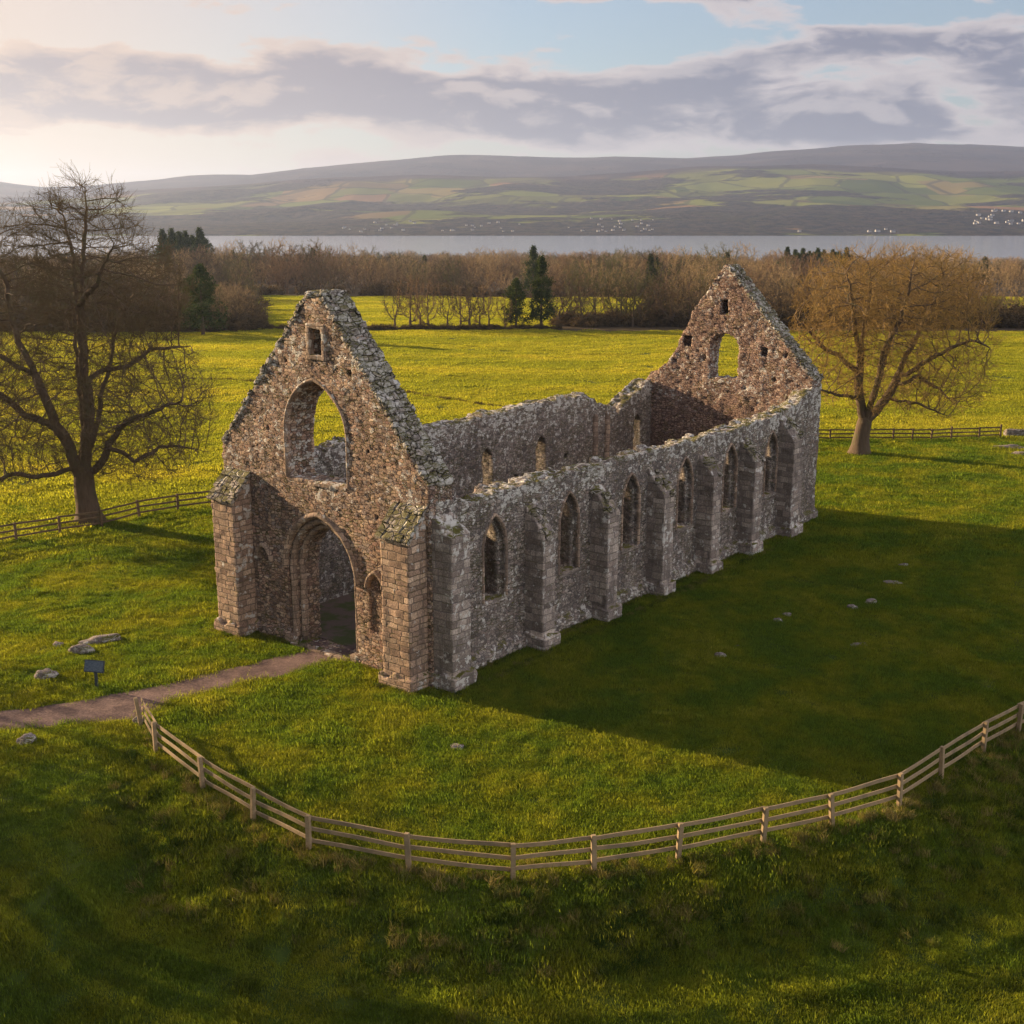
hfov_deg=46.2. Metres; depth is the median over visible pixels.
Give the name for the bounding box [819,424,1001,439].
pasture fence
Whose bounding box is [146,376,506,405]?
ditch grass
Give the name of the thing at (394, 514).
ruined church
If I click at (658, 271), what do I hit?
woodland tree
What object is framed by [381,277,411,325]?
slender tree
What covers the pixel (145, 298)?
woodland tree
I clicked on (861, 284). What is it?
woodland tree
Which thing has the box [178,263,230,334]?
ivy clad tree
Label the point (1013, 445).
field stone
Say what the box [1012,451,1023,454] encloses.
field stone
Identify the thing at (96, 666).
visitor sign
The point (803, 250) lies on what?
conifer
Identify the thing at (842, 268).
conifer
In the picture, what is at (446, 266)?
woodland tree
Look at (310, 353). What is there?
loop window
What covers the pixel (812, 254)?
conifer
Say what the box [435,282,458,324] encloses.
slender tree
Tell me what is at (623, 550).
lancet window
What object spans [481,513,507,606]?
lancet window
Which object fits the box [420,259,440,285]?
woodland tree
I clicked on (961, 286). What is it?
woodland tree
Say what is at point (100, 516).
pasture fence
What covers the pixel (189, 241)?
conifer
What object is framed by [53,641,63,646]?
field stone
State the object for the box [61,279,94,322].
woodland tree
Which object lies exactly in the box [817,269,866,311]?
woodland tree
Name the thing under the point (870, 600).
field stone
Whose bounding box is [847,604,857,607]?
field stone
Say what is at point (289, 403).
large window
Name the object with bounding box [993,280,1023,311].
woodland tree
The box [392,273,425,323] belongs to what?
slender tree
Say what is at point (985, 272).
woodland tree
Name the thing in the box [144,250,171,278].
woodland tree
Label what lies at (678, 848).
curved post and rail fence
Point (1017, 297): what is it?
woodland tree
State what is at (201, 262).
woodland tree
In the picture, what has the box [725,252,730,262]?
conifer
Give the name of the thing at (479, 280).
woodland tree
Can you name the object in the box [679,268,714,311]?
woodland tree
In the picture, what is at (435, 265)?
woodland tree
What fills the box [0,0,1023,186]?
sky
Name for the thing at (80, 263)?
woodland tree
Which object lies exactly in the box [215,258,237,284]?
woodland tree
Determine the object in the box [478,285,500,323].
slender tree
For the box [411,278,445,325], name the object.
slender tree
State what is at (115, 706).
path
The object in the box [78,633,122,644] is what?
field stone
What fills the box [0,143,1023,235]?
hills
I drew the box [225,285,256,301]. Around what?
woodland tree
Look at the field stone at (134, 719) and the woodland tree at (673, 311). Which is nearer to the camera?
the field stone at (134, 719)
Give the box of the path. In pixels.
[0,638,355,729]
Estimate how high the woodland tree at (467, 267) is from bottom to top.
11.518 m
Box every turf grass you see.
[0,435,1023,562]
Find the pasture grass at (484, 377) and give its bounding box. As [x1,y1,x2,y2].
[0,295,1023,546]
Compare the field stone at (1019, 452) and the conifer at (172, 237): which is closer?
the field stone at (1019, 452)
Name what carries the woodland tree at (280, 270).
on the ground at (280, 953)
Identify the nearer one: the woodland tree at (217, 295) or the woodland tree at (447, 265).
the woodland tree at (217, 295)
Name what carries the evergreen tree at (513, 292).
on the ground at (280, 953)
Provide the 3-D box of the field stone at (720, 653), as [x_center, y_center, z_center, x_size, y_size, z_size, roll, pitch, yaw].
[8.718,5.973,50.213,0.494,0.199,0.303,2,14,13]
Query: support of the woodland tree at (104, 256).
on the ground at (280, 953)
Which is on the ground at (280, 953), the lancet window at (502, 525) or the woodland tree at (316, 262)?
the woodland tree at (316, 262)
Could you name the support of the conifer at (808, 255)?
on the ground at (280, 953)
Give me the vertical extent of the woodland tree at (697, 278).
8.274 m
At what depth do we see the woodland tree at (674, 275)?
337.61 m
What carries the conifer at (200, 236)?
on the ground at (280, 953)
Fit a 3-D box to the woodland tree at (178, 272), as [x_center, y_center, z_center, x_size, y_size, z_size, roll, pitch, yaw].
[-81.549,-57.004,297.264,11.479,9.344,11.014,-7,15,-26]
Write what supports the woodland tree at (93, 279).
on the ground at (280, 953)
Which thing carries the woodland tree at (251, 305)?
on the ground at (280, 953)
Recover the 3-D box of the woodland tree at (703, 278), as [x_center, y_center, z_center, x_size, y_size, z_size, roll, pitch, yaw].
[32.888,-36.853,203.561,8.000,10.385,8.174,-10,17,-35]
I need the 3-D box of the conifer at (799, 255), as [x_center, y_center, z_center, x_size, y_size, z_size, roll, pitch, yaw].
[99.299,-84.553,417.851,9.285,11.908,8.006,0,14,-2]
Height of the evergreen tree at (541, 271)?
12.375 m
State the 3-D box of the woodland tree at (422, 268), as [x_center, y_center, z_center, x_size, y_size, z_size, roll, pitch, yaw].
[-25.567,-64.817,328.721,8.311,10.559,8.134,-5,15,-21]
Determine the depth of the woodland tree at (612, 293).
201.17 m
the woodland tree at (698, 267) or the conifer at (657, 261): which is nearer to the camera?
the woodland tree at (698, 267)
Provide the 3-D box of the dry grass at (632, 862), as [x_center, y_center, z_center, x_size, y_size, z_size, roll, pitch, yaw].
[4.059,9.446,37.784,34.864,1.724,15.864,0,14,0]
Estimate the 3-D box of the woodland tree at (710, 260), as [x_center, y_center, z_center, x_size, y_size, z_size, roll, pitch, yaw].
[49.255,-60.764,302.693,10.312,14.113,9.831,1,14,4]
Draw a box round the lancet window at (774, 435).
[762,430,777,498]
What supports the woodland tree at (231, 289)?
on the ground at (280, 953)
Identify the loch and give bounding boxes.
[0,236,1023,264]
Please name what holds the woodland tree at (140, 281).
on the ground at (280, 953)
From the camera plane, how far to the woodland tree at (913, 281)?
209.88 m
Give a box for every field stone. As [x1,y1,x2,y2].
[15,733,36,744]
[34,668,58,679]
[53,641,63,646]
[68,643,94,653]
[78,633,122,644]
[132,716,143,723]
[450,743,463,749]
[714,652,726,657]
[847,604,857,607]
[866,598,876,603]
[883,580,900,584]
[993,444,1023,448]
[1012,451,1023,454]
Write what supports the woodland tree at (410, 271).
on the ground at (280, 953)
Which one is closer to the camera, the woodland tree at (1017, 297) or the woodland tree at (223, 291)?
the woodland tree at (1017, 297)
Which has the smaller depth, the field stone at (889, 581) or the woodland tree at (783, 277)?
the field stone at (889, 581)
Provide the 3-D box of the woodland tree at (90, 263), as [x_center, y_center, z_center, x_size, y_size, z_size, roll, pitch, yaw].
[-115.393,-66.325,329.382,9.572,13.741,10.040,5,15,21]
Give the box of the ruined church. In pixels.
[206,264,823,692]
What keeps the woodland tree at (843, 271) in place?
on the ground at (280, 953)
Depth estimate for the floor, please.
54.57 m
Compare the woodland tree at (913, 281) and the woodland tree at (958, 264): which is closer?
the woodland tree at (913, 281)
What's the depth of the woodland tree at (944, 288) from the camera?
210.97 m
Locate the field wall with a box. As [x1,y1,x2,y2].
[1003,428,1023,435]
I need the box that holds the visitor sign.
[84,659,104,687]
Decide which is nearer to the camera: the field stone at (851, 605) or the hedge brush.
the field stone at (851, 605)
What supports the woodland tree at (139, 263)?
on the ground at (280, 953)
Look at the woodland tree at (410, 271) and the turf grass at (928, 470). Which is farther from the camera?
the woodland tree at (410, 271)
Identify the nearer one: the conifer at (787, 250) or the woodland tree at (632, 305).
the woodland tree at (632, 305)
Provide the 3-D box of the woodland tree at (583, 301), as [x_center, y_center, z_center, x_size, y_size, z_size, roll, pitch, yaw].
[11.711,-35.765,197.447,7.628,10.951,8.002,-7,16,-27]
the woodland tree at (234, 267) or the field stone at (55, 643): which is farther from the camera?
the woodland tree at (234, 267)
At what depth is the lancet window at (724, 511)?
64.08 m
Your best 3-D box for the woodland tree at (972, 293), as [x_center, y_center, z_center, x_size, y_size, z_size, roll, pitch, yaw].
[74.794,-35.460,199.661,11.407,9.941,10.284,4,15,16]
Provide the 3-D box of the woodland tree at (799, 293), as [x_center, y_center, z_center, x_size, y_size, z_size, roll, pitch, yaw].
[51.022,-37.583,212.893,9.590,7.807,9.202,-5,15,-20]
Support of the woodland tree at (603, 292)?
on the ground at (280, 953)
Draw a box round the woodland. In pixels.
[1,236,1023,293]
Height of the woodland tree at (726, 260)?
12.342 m
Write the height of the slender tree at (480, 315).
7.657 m
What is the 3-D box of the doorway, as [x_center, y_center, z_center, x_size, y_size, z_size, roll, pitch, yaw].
[-7.884,3.031,50.258,4.688,6.290,1.044,11,18,37]
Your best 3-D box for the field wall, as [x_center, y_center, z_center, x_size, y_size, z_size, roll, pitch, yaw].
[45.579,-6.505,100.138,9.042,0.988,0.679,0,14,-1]
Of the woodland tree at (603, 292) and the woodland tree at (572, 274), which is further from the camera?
the woodland tree at (572, 274)
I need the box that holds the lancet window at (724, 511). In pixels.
[721,442,737,514]
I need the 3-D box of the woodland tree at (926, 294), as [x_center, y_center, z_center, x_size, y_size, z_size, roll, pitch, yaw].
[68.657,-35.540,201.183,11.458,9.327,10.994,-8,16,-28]
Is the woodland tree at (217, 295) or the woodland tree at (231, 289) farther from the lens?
the woodland tree at (231, 289)
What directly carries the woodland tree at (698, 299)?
on the ground at (280, 953)
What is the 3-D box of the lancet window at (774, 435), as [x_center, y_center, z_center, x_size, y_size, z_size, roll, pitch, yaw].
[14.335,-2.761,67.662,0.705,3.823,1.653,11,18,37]
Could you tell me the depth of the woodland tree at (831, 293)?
198.82 m
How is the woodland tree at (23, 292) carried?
on the ground at (280, 953)
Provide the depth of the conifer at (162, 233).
422.80 m
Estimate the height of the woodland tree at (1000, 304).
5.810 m
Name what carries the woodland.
on the ground at (280, 953)
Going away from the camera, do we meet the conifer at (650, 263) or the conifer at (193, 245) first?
the conifer at (650, 263)
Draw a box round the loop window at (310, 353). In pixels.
[305,323,325,360]
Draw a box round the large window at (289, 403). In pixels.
[283,378,349,490]
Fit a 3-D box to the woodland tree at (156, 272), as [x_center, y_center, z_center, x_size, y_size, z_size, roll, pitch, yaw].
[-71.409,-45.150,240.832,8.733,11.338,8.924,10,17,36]
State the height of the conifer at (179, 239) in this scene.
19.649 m
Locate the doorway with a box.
[282,512,359,662]
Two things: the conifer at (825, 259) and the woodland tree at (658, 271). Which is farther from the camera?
the conifer at (825, 259)
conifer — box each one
[148,228,173,267]
[166,227,184,266]
[174,231,184,256]
[180,238,194,260]
[182,230,190,239]
[188,240,210,261]
[189,227,211,259]
[201,237,215,264]
[521,243,540,290]
[642,253,658,287]
[644,256,667,282]
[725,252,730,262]
[784,246,790,259]
[790,252,804,281]
[791,249,797,277]
[794,252,814,278]
[796,246,807,280]
[803,252,819,272]
[816,253,835,267]
[833,259,850,280]
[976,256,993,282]
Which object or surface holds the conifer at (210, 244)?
on the ground at (280, 953)
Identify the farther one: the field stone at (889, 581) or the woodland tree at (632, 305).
the woodland tree at (632, 305)
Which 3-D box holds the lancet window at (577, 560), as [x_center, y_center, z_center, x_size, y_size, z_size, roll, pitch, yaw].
[2.289,0.880,53.022,0.704,3.813,1.648,11,18,37]
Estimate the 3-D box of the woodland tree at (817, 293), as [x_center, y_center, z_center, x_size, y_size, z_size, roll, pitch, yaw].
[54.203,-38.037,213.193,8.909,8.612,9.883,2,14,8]
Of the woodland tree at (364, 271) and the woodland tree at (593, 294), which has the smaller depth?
the woodland tree at (593, 294)
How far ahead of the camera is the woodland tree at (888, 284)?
206.26 m
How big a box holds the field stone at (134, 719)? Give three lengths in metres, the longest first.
0.443 x 0.334 x 0.238 m
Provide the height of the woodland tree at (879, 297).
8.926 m
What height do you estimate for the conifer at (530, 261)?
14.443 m
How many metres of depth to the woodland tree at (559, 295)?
200.57 m
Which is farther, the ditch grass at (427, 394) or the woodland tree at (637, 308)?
the woodland tree at (637, 308)
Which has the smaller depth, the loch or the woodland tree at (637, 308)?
the woodland tree at (637, 308)
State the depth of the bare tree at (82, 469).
68.70 m
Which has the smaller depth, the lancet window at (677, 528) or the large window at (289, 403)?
the large window at (289, 403)
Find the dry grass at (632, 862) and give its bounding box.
[141,722,1023,981]
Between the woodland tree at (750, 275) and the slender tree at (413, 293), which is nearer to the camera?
the slender tree at (413, 293)
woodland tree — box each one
[0,243,42,298]
[1,269,41,319]
[15,245,71,295]
[32,254,79,286]
[54,251,97,280]
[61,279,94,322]
[65,269,119,296]
[77,246,107,281]
[86,246,124,274]
[122,252,158,282]
[122,272,163,296]
[130,285,163,314]
[133,260,177,289]
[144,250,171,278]
[149,276,203,315]
[149,281,195,318]
[157,246,229,288]
[161,263,193,289]
[165,267,202,301]
[174,271,217,317]
[192,281,225,317]
[210,283,240,315]
[213,282,232,304]
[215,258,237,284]
[216,278,247,299]
[220,283,253,320]
[221,251,254,291]
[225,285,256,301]
[228,292,274,318]
[236,276,260,304]
[250,248,287,283]
[274,250,296,287]
[299,256,334,289]
[301,260,345,289]
[343,256,384,290]
[404,259,434,293]
[405,261,428,290]
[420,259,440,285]
[426,260,463,285]
[428,256,465,281]
[436,253,461,283]
[447,261,491,290]
[448,254,480,287]
[526,269,590,318]
[530,263,598,323]
[548,263,572,287]
[560,264,581,293]
[562,264,605,319]
[578,269,611,314]
[595,267,635,313]
[602,260,642,319]
[610,267,656,326]
[616,275,672,317]
[618,255,646,285]
[638,259,683,314]
[643,270,704,324]
[661,265,691,282]
[664,259,716,319]
[666,257,687,283]
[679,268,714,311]
[680,257,724,284]
[681,262,711,293]
[682,264,720,307]
[684,269,716,288]
[686,250,724,287]
[688,244,724,287]
[706,249,739,274]
[717,264,761,289]
[744,267,770,293]
[750,273,789,312]
[753,260,795,306]
[760,262,808,311]
[775,279,821,307]
[794,279,838,307]
[808,265,858,317]
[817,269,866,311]
[822,262,891,305]
[833,261,861,282]
[845,276,904,317]
[866,265,910,307]
[888,260,934,309]
[894,272,956,314]
[900,258,945,287]
[917,246,960,284]
[919,274,966,304]
[928,270,978,302]
[928,270,982,305]
[934,268,997,317]
[935,249,974,283]
[957,261,1011,310]
[987,294,1009,312]
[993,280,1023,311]
[1003,263,1023,295]
[1011,292,1023,306]
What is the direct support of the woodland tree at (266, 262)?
on the ground at (280, 953)
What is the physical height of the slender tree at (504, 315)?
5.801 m
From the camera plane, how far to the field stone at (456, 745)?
41.59 m
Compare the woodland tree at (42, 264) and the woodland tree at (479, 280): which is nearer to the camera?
the woodland tree at (42, 264)
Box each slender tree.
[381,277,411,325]
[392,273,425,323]
[405,278,431,323]
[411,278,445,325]
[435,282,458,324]
[447,283,476,324]
[452,272,485,324]
[466,282,494,324]
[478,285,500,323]
[493,294,517,326]
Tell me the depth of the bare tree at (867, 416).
88.99 m
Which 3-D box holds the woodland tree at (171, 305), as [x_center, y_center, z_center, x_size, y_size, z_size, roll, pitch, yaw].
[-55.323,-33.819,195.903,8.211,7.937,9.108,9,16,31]
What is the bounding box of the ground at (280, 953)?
[0,267,1023,1023]
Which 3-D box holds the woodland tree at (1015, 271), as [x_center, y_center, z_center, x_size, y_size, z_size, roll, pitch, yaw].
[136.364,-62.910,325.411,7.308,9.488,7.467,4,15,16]
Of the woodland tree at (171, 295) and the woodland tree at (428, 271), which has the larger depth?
the woodland tree at (428, 271)
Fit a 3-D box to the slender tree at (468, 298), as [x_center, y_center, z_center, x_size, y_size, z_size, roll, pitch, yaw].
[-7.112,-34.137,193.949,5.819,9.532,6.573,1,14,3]
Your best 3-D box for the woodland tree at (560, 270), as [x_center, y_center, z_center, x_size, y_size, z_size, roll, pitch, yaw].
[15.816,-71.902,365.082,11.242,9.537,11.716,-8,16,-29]
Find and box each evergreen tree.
[500,278,533,324]
[525,255,557,324]
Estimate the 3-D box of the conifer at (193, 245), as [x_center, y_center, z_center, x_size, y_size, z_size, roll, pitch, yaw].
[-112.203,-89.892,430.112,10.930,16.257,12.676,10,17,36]
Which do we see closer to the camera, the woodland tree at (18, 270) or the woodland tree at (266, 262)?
the woodland tree at (18, 270)
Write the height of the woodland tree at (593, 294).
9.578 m
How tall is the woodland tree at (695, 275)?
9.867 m
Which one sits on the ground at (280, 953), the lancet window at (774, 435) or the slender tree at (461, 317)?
the slender tree at (461, 317)
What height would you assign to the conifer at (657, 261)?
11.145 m
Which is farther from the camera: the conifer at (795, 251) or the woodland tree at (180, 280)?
the conifer at (795, 251)
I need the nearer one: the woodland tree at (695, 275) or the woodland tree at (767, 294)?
the woodland tree at (767, 294)
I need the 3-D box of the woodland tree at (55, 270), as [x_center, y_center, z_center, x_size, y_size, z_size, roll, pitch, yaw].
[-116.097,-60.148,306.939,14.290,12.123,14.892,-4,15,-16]
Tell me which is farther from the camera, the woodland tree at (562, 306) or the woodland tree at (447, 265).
the woodland tree at (447, 265)
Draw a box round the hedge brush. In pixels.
[0,279,1023,332]
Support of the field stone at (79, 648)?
on the ground at (280, 953)
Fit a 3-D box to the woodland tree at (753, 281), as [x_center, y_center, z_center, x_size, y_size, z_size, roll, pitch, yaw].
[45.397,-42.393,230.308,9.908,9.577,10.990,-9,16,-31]
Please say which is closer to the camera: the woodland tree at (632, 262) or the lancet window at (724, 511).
the lancet window at (724, 511)
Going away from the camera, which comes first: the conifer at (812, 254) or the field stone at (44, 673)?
the field stone at (44, 673)
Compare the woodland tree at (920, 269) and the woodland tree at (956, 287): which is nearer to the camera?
the woodland tree at (956, 287)
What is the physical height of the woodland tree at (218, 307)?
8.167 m
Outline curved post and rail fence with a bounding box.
[133,697,1023,881]
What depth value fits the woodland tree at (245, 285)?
248.42 m
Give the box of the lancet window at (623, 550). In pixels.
[620,472,640,553]
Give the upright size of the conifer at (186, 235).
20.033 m
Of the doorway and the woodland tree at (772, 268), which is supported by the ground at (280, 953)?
the woodland tree at (772, 268)
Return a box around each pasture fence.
[0,490,211,539]
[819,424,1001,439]
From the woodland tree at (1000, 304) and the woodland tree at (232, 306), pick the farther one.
the woodland tree at (1000, 304)
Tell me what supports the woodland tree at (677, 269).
on the ground at (280, 953)
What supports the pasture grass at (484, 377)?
on the ground at (280, 953)
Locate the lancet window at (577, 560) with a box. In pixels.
[557,491,579,577]
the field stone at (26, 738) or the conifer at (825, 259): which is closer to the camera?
the field stone at (26, 738)
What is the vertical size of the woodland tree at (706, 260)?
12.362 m
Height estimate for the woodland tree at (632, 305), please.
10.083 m
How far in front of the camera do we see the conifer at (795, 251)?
422.59 m
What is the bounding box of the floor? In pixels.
[317,552,484,648]
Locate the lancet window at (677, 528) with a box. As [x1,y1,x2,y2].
[675,456,693,532]
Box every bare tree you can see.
[0,159,224,524]
[784,236,1012,455]
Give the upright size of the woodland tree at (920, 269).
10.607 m
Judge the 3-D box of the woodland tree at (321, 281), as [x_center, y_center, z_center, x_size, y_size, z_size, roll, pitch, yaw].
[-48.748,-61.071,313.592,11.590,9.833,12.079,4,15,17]
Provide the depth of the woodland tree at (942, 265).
287.00 m

